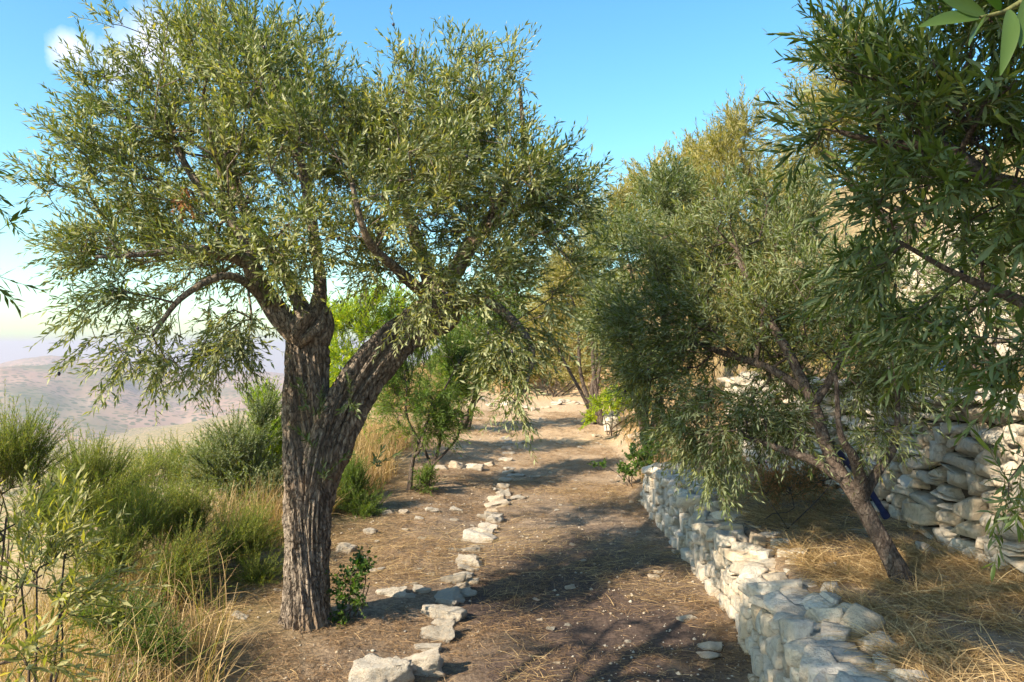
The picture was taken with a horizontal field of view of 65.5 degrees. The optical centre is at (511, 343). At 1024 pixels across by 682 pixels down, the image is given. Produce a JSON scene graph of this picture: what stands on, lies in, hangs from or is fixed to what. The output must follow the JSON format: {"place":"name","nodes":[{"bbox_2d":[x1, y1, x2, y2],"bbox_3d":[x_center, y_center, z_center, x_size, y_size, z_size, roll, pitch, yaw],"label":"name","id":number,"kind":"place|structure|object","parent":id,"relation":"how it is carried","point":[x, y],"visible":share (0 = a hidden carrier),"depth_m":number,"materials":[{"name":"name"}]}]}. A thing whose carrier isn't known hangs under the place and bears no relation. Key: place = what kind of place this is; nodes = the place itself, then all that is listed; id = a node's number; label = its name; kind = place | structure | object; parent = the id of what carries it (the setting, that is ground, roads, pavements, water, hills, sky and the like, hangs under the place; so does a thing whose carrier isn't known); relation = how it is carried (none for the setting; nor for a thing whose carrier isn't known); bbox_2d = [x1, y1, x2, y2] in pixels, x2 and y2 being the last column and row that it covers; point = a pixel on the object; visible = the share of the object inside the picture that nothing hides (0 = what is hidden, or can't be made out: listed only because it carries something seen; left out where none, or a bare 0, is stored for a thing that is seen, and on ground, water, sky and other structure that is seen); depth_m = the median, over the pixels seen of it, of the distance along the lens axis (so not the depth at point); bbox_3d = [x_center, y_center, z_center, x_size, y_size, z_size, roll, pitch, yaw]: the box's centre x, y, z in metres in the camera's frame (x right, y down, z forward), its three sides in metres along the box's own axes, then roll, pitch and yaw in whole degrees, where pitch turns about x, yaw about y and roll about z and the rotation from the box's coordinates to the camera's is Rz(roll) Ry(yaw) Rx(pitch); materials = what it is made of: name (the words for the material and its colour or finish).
{"place":"outdoors","nodes":[
{"label":"outdoors","id":0,"kind":"place"},
{"bbox_2d":[0,355,335,498],"bbox_3d":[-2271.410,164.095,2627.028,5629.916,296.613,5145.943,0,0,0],"label":"hills","id":1,"kind":"structure","parent":0,"point":[25,379],"depth_m":1221.76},
{"bbox_2d":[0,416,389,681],"bbox_3d":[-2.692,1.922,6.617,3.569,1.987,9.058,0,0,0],"label":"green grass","id":2,"kind":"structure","parent":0,"point":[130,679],"depth_m":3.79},
{"bbox_2d":[0,148,1023,681],"bbox_3d":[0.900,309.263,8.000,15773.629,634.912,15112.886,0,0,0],"label":"ground","id":3,"kind":"structure","parent":0,"point":[596,628],"depth_m":5.21,"materials":[{"name":"soil"}]},
{"bbox_2d":[0,163,48,317],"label":"olive tree","id":4,"kind":"object","parent":3,"relation":"on","point":[15,217],"visible":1,"depth_m":2.66,"materials":[{"name":"green plant"}]},
{"bbox_2d":[0,379,115,671],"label":"shrub","id":5,"kind":"object","parent":3,"relation":"on","point":[15,453],"visible":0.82,"depth_m":4.56,"materials":[{"name":"green plant"}]},
{"bbox_2d":[0,424,163,594],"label":"shrub","id":6,"kind":"object","parent":3,"relation":"on","point":[102,465],"visible":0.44,"depth_m":5.48,"materials":[{"name":"green plant"}]},
{"bbox_2d":[0,453,175,681],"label":"olive sapling","id":7,"kind":"object","parent":3,"relation":"on","point":[68,531],"visible":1,"depth_m":2.43,"materials":[{"name":"green plant"}]},
{"bbox_2d":[49,566,202,681],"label":"shrub","id":8,"kind":"object","parent":3,"relation":"on","point":[151,631],"visible":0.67,"depth_m":3.54,"materials":[{"name":"green plant"}]},
{"bbox_2d":[111,659,149,678],"bbox_3d":[-1.758,1.513,3.658,0.171,0.056,0.123,0,21,-10],"label":"stone","id":9,"kind":"object","parent":3,"relation":"on","point":[119,676],"visible":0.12,"depth_m":3.65,"materials":[{"name":"white stone"}]},
{"bbox_2d":[30,468,245,627],"bbox_3d":[-2.143,1.246,4.691,1.103,0.930,1.270,0,0,0],"label":"shrub","id":10,"kind":"object","parent":3,"relation":"on","point":[144,516],"visible":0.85,"depth_m":4.70,"materials":[{"name":"green plant"}]},
{"bbox_2d":[89,428,209,559],"bbox_3d":[-3.140,1.605,7.088,1.172,1.649,1.292,0,0,13],"label":"shrub","id":11,"kind":"object","parent":3,"relation":"on","point":[169,465],"visible":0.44,"depth_m":7.14,"materials":[{"name":"green plant"}]},
{"bbox_2d":[130,426,229,546],"bbox_3d":[-3.808,1.836,9.597,1.754,1.753,1.308,0,0,0],"label":"shrub","id":12,"kind":"object","parent":3,"relation":"on","point":[180,446],"visible":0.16,"depth_m":9.53,"materials":[{"name":"green plant"}]},
{"bbox_2d":[108,470,283,597],"bbox_3d":[-1.967,1.402,5.334,1.365,1.036,1.181,0,0,0],"label":"shrub","id":13,"kind":"object","parent":3,"relation":"on","point":[247,540],"visible":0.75,"depth_m":5.35,"materials":[{"name":"green plant"}]},
{"bbox_2d":[0,420,408,681],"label":"dry grass","id":14,"kind":"structure","parent":3,"relation":"on","point":[75,660],"depth_m":3.83,"materials":[{"name":"plant"}]},
{"bbox_2d":[165,375,283,522],"bbox_3d":[-2.367,1.045,7.092,1.266,1.512,1.364,0,0,0],"label":"shrub","id":15,"kind":"object","parent":3,"relation":"on","point":[243,450],"visible":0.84,"depth_m":6.97,"materials":[{"name":"green plant"}]},
{"bbox_2d":[231,610,248,619],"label":"stone","id":16,"kind":"object","parent":3,"relation":"on","point":[244,616],"visible":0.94,"depth_m":4.47,"materials":[{"name":"white stone"}]},
{"bbox_2d":[208,376,282,496],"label":"shrub","id":17,"kind":"object","parent":3,"relation":"on","point":[277,450],"visible":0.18,"depth_m":8.71,"materials":[{"name":"green plant"}]},
{"bbox_2d":[185,406,421,551],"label":"dry grass","id":18,"kind":"structure","parent":3,"relation":"on","point":[375,474],"depth_m":8.60,"materials":[{"name":"plant"}]},
{"bbox_2d":[1,0,631,633],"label":"olive tree","id":19,"kind":"object","parent":3,"relation":"on","point":[383,150],"visible":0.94,"depth_m":4.08,"materials":[{"name":"green plant"}]},
{"bbox_2d":[335,542,357,553],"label":"stone","id":20,"kind":"object","parent":3,"relation":"on","point":[347,546],"visible":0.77,"depth_m":5.89,"materials":[{"name":"white stone"}]},
{"bbox_2d":[324,546,377,629],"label":"plant","id":21,"kind":"object","parent":3,"relation":"on","point":[362,564],"visible":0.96,"depth_m":4.39,"materials":[{"name":"green plant"}]},
{"bbox_2d":[332,450,391,519],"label":"shrub","id":22,"kind":"object","parent":3,"relation":"on","point":[363,504],"visible":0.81,"depth_m":7.29,"materials":[{"name":"green plant"}]},
{"bbox_2d":[363,527,377,534],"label":"stone","id":23,"kind":"object","parent":3,"relation":"on","point":[370,530],"visible":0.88,"depth_m":6.53,"materials":[{"name":"white stone"}]},
{"bbox_2d":[326,277,417,445],"bbox_3d":[-1.867,0.450,9.595,1.677,2.572,1.649,0,0,0],"label":"shrub","id":24,"kind":"object","parent":3,"relation":"on","point":[348,317],"visible":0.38,"depth_m":9.55,"materials":[{"name":"green plant"}]},
{"bbox_2d":[368,567,384,572],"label":"stone","id":25,"kind":"object","parent":3,"relation":"on","point":[379,568],"visible":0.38,"depth_m":5.37,"materials":[{"name":"white stone"}]},
{"bbox_2d":[348,653,414,681],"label":"stone","id":26,"kind":"object","parent":3,"relation":"on","point":[370,667],"visible":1,"depth_m":3.64,"materials":[{"name":"white stone"}]},
{"bbox_2d":[375,586,406,597],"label":"stone","id":27,"kind":"object","parent":3,"relation":"on","point":[399,592],"visible":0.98,"depth_m":4.87,"materials":[{"name":"white stone"}]},
{"bbox_2d":[398,509,409,513],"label":"stone","id":28,"kind":"object","parent":3,"relation":"on","point":[404,511],"visible":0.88,"depth_m":7.34,"materials":[{"name":"white stone"}]},
{"bbox_2d":[393,655,416,672],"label":"stone","id":29,"kind":"object","parent":3,"relation":"on","point":[413,667],"visible":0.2,"depth_m":3.76,"materials":[{"name":"white stone"}]},
{"bbox_2d":[404,593,415,597],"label":"stone","id":30,"kind":"object","parent":3,"relation":"on","point":[410,595],"visible":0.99,"depth_m":4.85,"materials":[{"name":"white stone"}]},
{"bbox_2d":[412,584,431,592],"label":"stone","id":31,"kind":"object","parent":3,"relation":"on","point":[420,588],"visible":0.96,"depth_m":4.95,"materials":[{"name":"white stone"}]},
{"bbox_2d":[403,646,445,677],"bbox_3d":[-0.467,1.555,3.850,0.274,0.128,0.171,-12,6,-4],"label":"stone","id":32,"kind":"object","parent":3,"relation":"on","point":[427,663],"visible":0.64,"depth_m":3.79,"materials":[{"name":"white stone"}]},
{"bbox_2d":[408,460,444,495],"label":"shrub","id":33,"kind":"object","parent":3,"relation":"on","point":[427,473],"visible":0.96,"depth_m":8.17,"materials":[{"name":"green plant"}]},
{"bbox_2d":[414,643,441,650],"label":"stone","id":34,"kind":"object","parent":3,"relation":"on","point":[424,646],"visible":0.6,"depth_m":4.11,"materials":[{"name":"white stone"}]},
{"bbox_2d":[362,307,497,490],"bbox_3d":[-0.926,0.598,8.485,1.577,2.055,1.365,0,0,0],"label":"young tree","id":35,"kind":"object","parent":3,"relation":"on","point":[441,420],"visible":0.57,"depth_m":8.33,"materials":[{"name":"green plant"}]},
{"bbox_2d":[424,507,438,511],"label":"stone","id":36,"kind":"object","parent":3,"relation":"on","point":[432,509],"visible":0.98,"depth_m":7.39,"materials":[{"name":"white stone"}]},
{"bbox_2d":[420,620,455,643],"bbox_3d":[-0.401,1.574,4.309,0.196,0.116,0.140,-4,-3,2],"label":"stone","id":37,"kind":"object","parent":3,"relation":"on","point":[445,631],"visible":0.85,"depth_m":4.27,"materials":[{"name":"white stone"}]},
{"bbox_2d":[434,465,448,469],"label":"stone","id":38,"kind":"object","parent":3,"relation":"on","point":[442,467],"visible":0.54,"depth_m":9.40,"materials":[{"name":"white stone"}]},
{"bbox_2d":[162,473,722,681],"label":"straw","id":39,"kind":"object","parent":3,"relation":"on","point":[501,538],"visible":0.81,"depth_m":5.68,"materials":[{"name":"plant"}]},
{"bbox_2d":[431,618,454,625],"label":"stone","id":40,"kind":"object","parent":3,"relation":"on","point":[438,621],"visible":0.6,"depth_m":4.47,"materials":[{"name":"white stone"}]},
{"bbox_2d":[421,604,466,621],"bbox_3d":[-0.394,1.567,4.630,0.279,0.110,0.161,5,8,15],"label":"stone","id":41,"kind":"object","parent":3,"relation":"on","point":[458,613],"visible":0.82,"depth_m":4.57,"materials":[{"name":"white stone"}]},
{"bbox_2d":[435,598,458,606],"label":"stone","id":42,"kind":"object","parent":3,"relation":"on","point":[447,602],"visible":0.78,"depth_m":4.78,"materials":[{"name":"white stone"}]},
{"bbox_2d":[434,586,464,602],"bbox_3d":[-0.388,1.569,4.934,0.262,0.064,0.209,2,7,13],"label":"stone","id":43,"kind":"object","parent":3,"relation":"on","point":[453,593],"visible":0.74,"depth_m":4.92,"materials":[{"name":"white stone"}]},
{"bbox_2d":[440,573,466,583],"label":"stone","id":44,"kind":"object","parent":3,"relation":"on","point":[458,578],"visible":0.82,"depth_m":5.28,"materials":[{"name":"white stone"}]},
{"bbox_2d":[449,506,461,511],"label":"stone","id":45,"kind":"object","parent":3,"relation":"on","point":[454,508],"visible":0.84,"depth_m":7.55,"materials":[{"name":"white stone"}]},
{"bbox_2d":[448,460,464,468],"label":"stone","id":46,"kind":"object","parent":3,"relation":"on","point":[453,464],"visible":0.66,"depth_m":9.54,"materials":[{"name":"white stone"}]},
{"bbox_2d":[453,582,470,587],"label":"stone","id":47,"kind":"object","parent":3,"relation":"on","point":[459,585],"visible":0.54,"depth_m":5.18,"materials":[{"name":"white stone"}]},
{"bbox_2d":[453,571,473,579],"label":"stone","id":48,"kind":"object","parent":3,"relation":"on","point":[470,574],"visible":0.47,"depth_m":5.43,"materials":[{"name":"white stone"}]},
{"bbox_2d":[459,587,476,596],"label":"stone","id":49,"kind":"object","parent":3,"relation":"on","point":[467,591],"visible":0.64,"depth_m":5.03,"materials":[{"name":"white stone"}]},
{"bbox_2d":[457,563,478,571],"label":"stone","id":50,"kind":"object","parent":3,"relation":"on","point":[466,567],"visible":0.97,"depth_m":5.57,"materials":[{"name":"white stone"}]},
{"bbox_2d":[455,554,482,566],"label":"stone","id":51,"kind":"object","parent":3,"relation":"on","point":[467,558],"visible":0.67,"depth_m":5.72,"materials":[{"name":"white stone"}]},
{"bbox_2d":[409,284,529,431],"bbox_3d":[-0.561,0.217,12.664,2.358,2.554,1.493,0,0,-41],"label":"tree","id":52,"kind":"object","parent":3,"relation":"on","point":[439,367],"visible":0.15,"depth_m":12.37,"materials":[{"name":"green plant"}]},
{"bbox_2d":[460,547,480,552],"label":"stone","id":53,"kind":"object","parent":3,"relation":"on","point":[472,549],"visible":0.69,"depth_m":6.09,"materials":[{"name":"white stone"}]},
{"bbox_2d":[464,577,479,584],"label":"stone","id":54,"kind":"object","parent":3,"relation":"on","point":[476,580],"visible":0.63,"depth_m":5.31,"materials":[{"name":"white stone"}]},
{"bbox_2d":[465,463,484,470],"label":"stone","id":55,"kind":"object","parent":3,"relation":"on","point":[475,466],"visible":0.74,"depth_m":9.58,"materials":[{"name":"white stone"}]},
{"bbox_2d":[460,529,498,542],"bbox_3d":[-0.265,1.610,6.578,0.307,0.101,0.220,14,-1,12],"label":"stone","id":56,"kind":"object","parent":3,"relation":"on","point":[477,537],"visible":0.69,"depth_m":6.53,"materials":[{"name":"white stone"}]},
{"bbox_2d":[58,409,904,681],"bbox_3d":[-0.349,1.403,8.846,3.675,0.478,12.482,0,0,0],"label":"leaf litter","id":57,"kind":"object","parent":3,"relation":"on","point":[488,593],"visible":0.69,"depth_m":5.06,"materials":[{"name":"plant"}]},
{"bbox_2d":[473,527,495,533],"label":"stone","id":58,"kind":"object","parent":3,"relation":"on","point":[483,529],"visible":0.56,"depth_m":6.78,"materials":[{"name":"white stone"}]},
{"bbox_2d":[425,255,545,372],"bbox_3d":[-0.582,-0.694,20.573,3.866,3.704,2.897,0,0,0],"label":"tree","id":59,"kind":"object","parent":3,"relation":"on","point":[529,290],"visible":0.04,"depth_m":20.57,"materials":[{"name":"green plant"}]},
{"bbox_2d":[478,522,497,528],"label":"stone","id":60,"kind":"object","parent":3,"relation":"on","point":[487,525],"visible":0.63,"depth_m":6.98,"materials":[{"name":"white stone"}]},
{"bbox_2d":[486,508,498,511],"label":"stone","id":61,"kind":"object","parent":3,"relation":"on","point":[493,510],"visible":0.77,"depth_m":7.67,"materials":[{"name":"white stone"}]},
{"bbox_2d":[484,511,503,518],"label":"stone","id":62,"kind":"object","parent":3,"relation":"on","point":[487,514],"visible":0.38,"depth_m":7.40,"materials":[{"name":"white stone"}]},
{"bbox_2d":[485,514,503,522],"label":"stone","id":63,"kind":"object","parent":3,"relation":"on","point":[495,518],"visible":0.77,"depth_m":7.23,"materials":[{"name":"white stone"}]},
{"bbox_2d":[487,494,505,501],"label":"stone","id":64,"kind":"object","parent":3,"relation":"on","point":[497,497],"visible":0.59,"depth_m":8.15,"materials":[{"name":"white stone"}]},
{"bbox_2d":[484,499,509,507],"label":"stone","id":65,"kind":"object","parent":3,"relation":"on","point":[498,503],"visible":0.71,"depth_m":7.98,"materials":[{"name":"white stone"}]},
{"bbox_2d":[496,483,509,488],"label":"stone","id":66,"kind":"object","parent":3,"relation":"on","point":[501,485],"visible":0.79,"depth_m":8.65,"materials":[{"name":"white stone"}]},
{"bbox_2d":[496,488,510,496],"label":"stone","id":67,"kind":"object","parent":3,"relation":"on","point":[506,493],"visible":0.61,"depth_m":8.40,"materials":[{"name":"white stone"}]},
{"bbox_2d":[498,477,512,481],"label":"stone","id":68,"kind":"object","parent":3,"relation":"on","point":[504,479],"visible":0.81,"depth_m":8.98,"materials":[{"name":"white stone"}]},
{"bbox_2d":[498,457,512,460],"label":"stone","id":69,"kind":"object","parent":3,"relation":"on","point":[505,459],"visible":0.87,"depth_m":10.27,"materials":[{"name":"white stone"}]},
{"bbox_2d":[506,473,525,476],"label":"stone","id":70,"kind":"object","parent":3,"relation":"on","point":[515,475],"visible":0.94,"depth_m":9.25,"materials":[{"name":"white stone"}]},
{"bbox_2d":[510,495,527,499],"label":"stone","id":71,"kind":"object","parent":3,"relation":"on","point":[518,497],"visible":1,"depth_m":8.27,"materials":[{"name":"white stone"}]},
{"bbox_2d":[489,339,614,396],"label":"shrub","id":72,"kind":"object","parent":3,"relation":"on","point":[567,374],"visible":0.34,"depth_m":17.52,"materials":[{"name":"green plant"}]},
{"bbox_2d":[85,402,1022,681],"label":"pebbles","id":73,"kind":"object","parent":3,"relation":"on","point":[575,572],"visible":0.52,"depth_m":5.02,"materials":[{"name":"stone"}]},
{"bbox_2d":[551,401,562,404],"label":"stone","id":74,"kind":"object","parent":3,"relation":"on","point":[556,403],"visible":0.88,"depth_m":16.04,"materials":[{"name":"white stone"}]},
{"bbox_2d":[511,244,616,379],"bbox_3d":[1.171,-0.895,19.414,3.496,3.840,3.384,0,0,0],"label":"shrub","id":75,"kind":"object","parent":3,"relation":"on","point":[568,340],"visible":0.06,"depth_m":18.95,"materials":[{"name":"green plant"}]},
{"bbox_2d":[565,584,575,588],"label":"stone","id":76,"kind":"object","parent":3,"relation":"on","point":[571,586],"visible":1,"depth_m":5.19,"materials":[{"name":"white stone"}]},
{"bbox_2d":[521,172,648,425],"bbox_3d":[1.065,-0.741,13.416,2.386,4.382,2.159,0,0,28],"label":"olive tree","id":77,"kind":"object","parent":3,"relation":"on","point":[559,276],"visible":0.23,"depth_m":13.37,"materials":[{"name":"green plant"}]},
{"bbox_2d":[373,218,840,412],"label":"dry grass","id":78,"kind":"structure","parent":3,"relation":"on","point":[428,374],"depth_m":18.18,"materials":[{"name":"plant"}]},
{"bbox_2d":[578,382,652,435],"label":"shrub","id":79,"kind":"object","parent":3,"relation":"on","point":[589,419],"visible":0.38,"depth_m":11.79,"materials":[{"name":"green plant"}]},
{"bbox_2d":[603,416,630,431],"bbox_3d":[1.667,1.291,12.643,0.519,0.255,0.353,5,-13,-24],"label":"stone","id":80,"kind":"object","parent":3,"relation":"on","point":[617,421],"visible":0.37,"depth_m":12.46,"materials":[{"name":"white stone"}]},
{"bbox_2d":[587,429,663,486],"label":"plant","id":81,"kind":"object","parent":3,"relation":"on","point":[624,469],"visible":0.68,"depth_m":8.71,"materials":[{"name":"green plant"}]},
{"bbox_2d":[561,144,714,433],"bbox_3d":[1.609,-0.510,9.257,2.106,3.742,1.726,0,0,-34],"label":"olive tree","id":82,"kind":"object","parent":3,"relation":"on","point":[659,185],"visible":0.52,"depth_m":9.20,"materials":[{"name":"green plant"}]},
{"bbox_2d":[648,574,659,578],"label":"stone","id":83,"kind":"object","parent":3,"relation":"on","point":[651,576],"visible":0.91,"depth_m":5.35,"materials":[{"name":"white stone"}]},
{"bbox_2d":[609,127,725,336],"bbox_3d":[2.706,-1.975,14.288,2.645,4.041,2.753,0,0,0],"label":"olive tree","id":84,"kind":"object","parent":3,"relation":"on","point":[665,148],"visible":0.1,"depth_m":14.03,"materials":[{"name":"green plant"}]},
{"bbox_2d":[676,614,697,621],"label":"stone","id":85,"kind":"object","parent":3,"relation":"on","point":[684,617],"visible":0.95,"depth_m":4.56,"materials":[{"name":"white stone"}]},
{"bbox_2d":[696,651,721,658],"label":"stone","id":86,"kind":"object","parent":3,"relation":"on","point":[707,654],"visible":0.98,"depth_m":4.04,"materials":[{"name":"white stone"}]},
{"bbox_2d":[613,320,805,482],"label":"dry grass","id":87,"kind":"structure","parent":3,"relation":"on","point":[631,432],"depth_m":10.83,"materials":[{"name":"plant"}]},
{"bbox_2d":[697,641,722,651],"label":"stone","id":88,"kind":"object","parent":3,"relation":"on","point":[710,645],"visible":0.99,"depth_m":4.13,"materials":[{"name":"white stone"}]},
{"bbox_2d":[637,75,838,328],"bbox_3d":[2.754,-1.690,10.328,2.593,3.585,2.350,0,0,-35],"label":"olive tree","id":89,"kind":"object","parent":3,"relation":"on","point":[722,147],"visible":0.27,"depth_m":10.14,"materials":[{"name":"green plant"}]},
{"bbox_2d":[568,143,983,590],"bbox_3d":[1.405,-0.002,4.768,1.586,2.484,2.616,0,0,-23],"label":"olive tree","id":90,"kind":"object","parent":3,"relation":"on","point":[860,486],"visible":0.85,"depth_m":4.55,"materials":[{"name":"green leaf"},{"name":"green twig"},{"name":"bark"}]},
{"bbox_2d":[638,461,929,681],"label":"drystone wall","id":91,"kind":"structure","parent":3,"relation":"on","point":[778,640],"depth_m":3.89,"materials":[{"name":"stone"}]},
{"bbox_2d":[728,449,846,531],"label":"plant","id":92,"kind":"object","parent":3,"relation":"on","point":[774,488],"visible":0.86,"depth_m":5.57,"materials":[{"name":"green plant"}]},
{"bbox_2d":[691,277,906,384],"bbox_3d":[2.642,-0.101,7.608,2.056,1.354,1.382,0,0,31],"label":"shrub","id":93,"kind":"object","parent":3,"relation":"on","point":[785,361],"visible":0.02,"depth_m":7.64,"materials":[{"name":"green plant"}]},
{"bbox_2d":[659,422,1023,681],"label":"straw","id":94,"kind":"object","parent":3,"relation":"on","point":[1001,583],"visible":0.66,"depth_m":3.80,"materials":[{"name":"plant"}]},
{"bbox_2d":[848,528,866,532],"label":"stone","id":95,"kind":"object","parent":3,"relation":"on","point":[857,530],"visible":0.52,"depth_m":5.15,"materials":[{"name":"white stone"}]},
{"bbox_2d":[832,441,889,518],"bbox_3d":[2.109,0.833,4.829,0.540,0.514,0.056,0,0,-30],"label":"blue pipe","id":96,"kind":"object","parent":3,"relation":"on","point":[884,513],"visible":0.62,"depth_m":4.89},
{"bbox_2d":[737,0,988,243],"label":"olive tree","id":97,"kind":"object","parent":3,"relation":"on","point":[829,135],"visible":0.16,"depth_m":8.70,"materials":[{"name":"green plant"}]},
{"bbox_2d":[717,371,1023,578],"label":"drystone wall","id":98,"kind":"structure","parent":3,"relation":"on","point":[947,504],"depth_m":4.81,"materials":[{"name":"stone"}]},
{"bbox_2d":[745,0,1023,581],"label":"olive tree","id":99,"kind":"object","parent":3,"relation":"on","point":[879,51],"visible":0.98,"depth_m":2.40,"materials":[{"name":"green plant"}]},
{"bbox_2d":[914,541,947,556],"bbox_3d":[2.451,1.211,4.638,0.182,0.064,0.106,9,8,9],"label":"stone","id":100,"kind":"object","parent":3,"relation":"on","point":[921,545],"visible":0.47,"depth_m":4.64,"materials":[{"name":"white stone"}]},
{"bbox_2d":[843,159,1023,384],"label":"tree","id":101,"kind":"object","parent":3,"relation":"on","point":[952,293],"visible":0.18,"depth_m":5.54,"materials":[{"name":"green plant"}]},
{"bbox_2d":[896,215,1023,356],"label":"drystone wall","id":102,"kind":"structure","parent":3,"relation":"on","point":[1001,349],"depth_m":7.58,"materials":[{"name":"stone"}]},
{"bbox_2d":[0,0,1023,372],"label":"sky","id":103,"kind":"structure","parent":0,"point":[641,72],"materials":[{"name":"blue"}]},
{"bbox_2d":[918,0,1023,75],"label":"olive branch","id":104,"kind":"object","parent":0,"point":[1012,27],"visible":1,"depth_m":0.73,"materials":[{"name":"green plant"}]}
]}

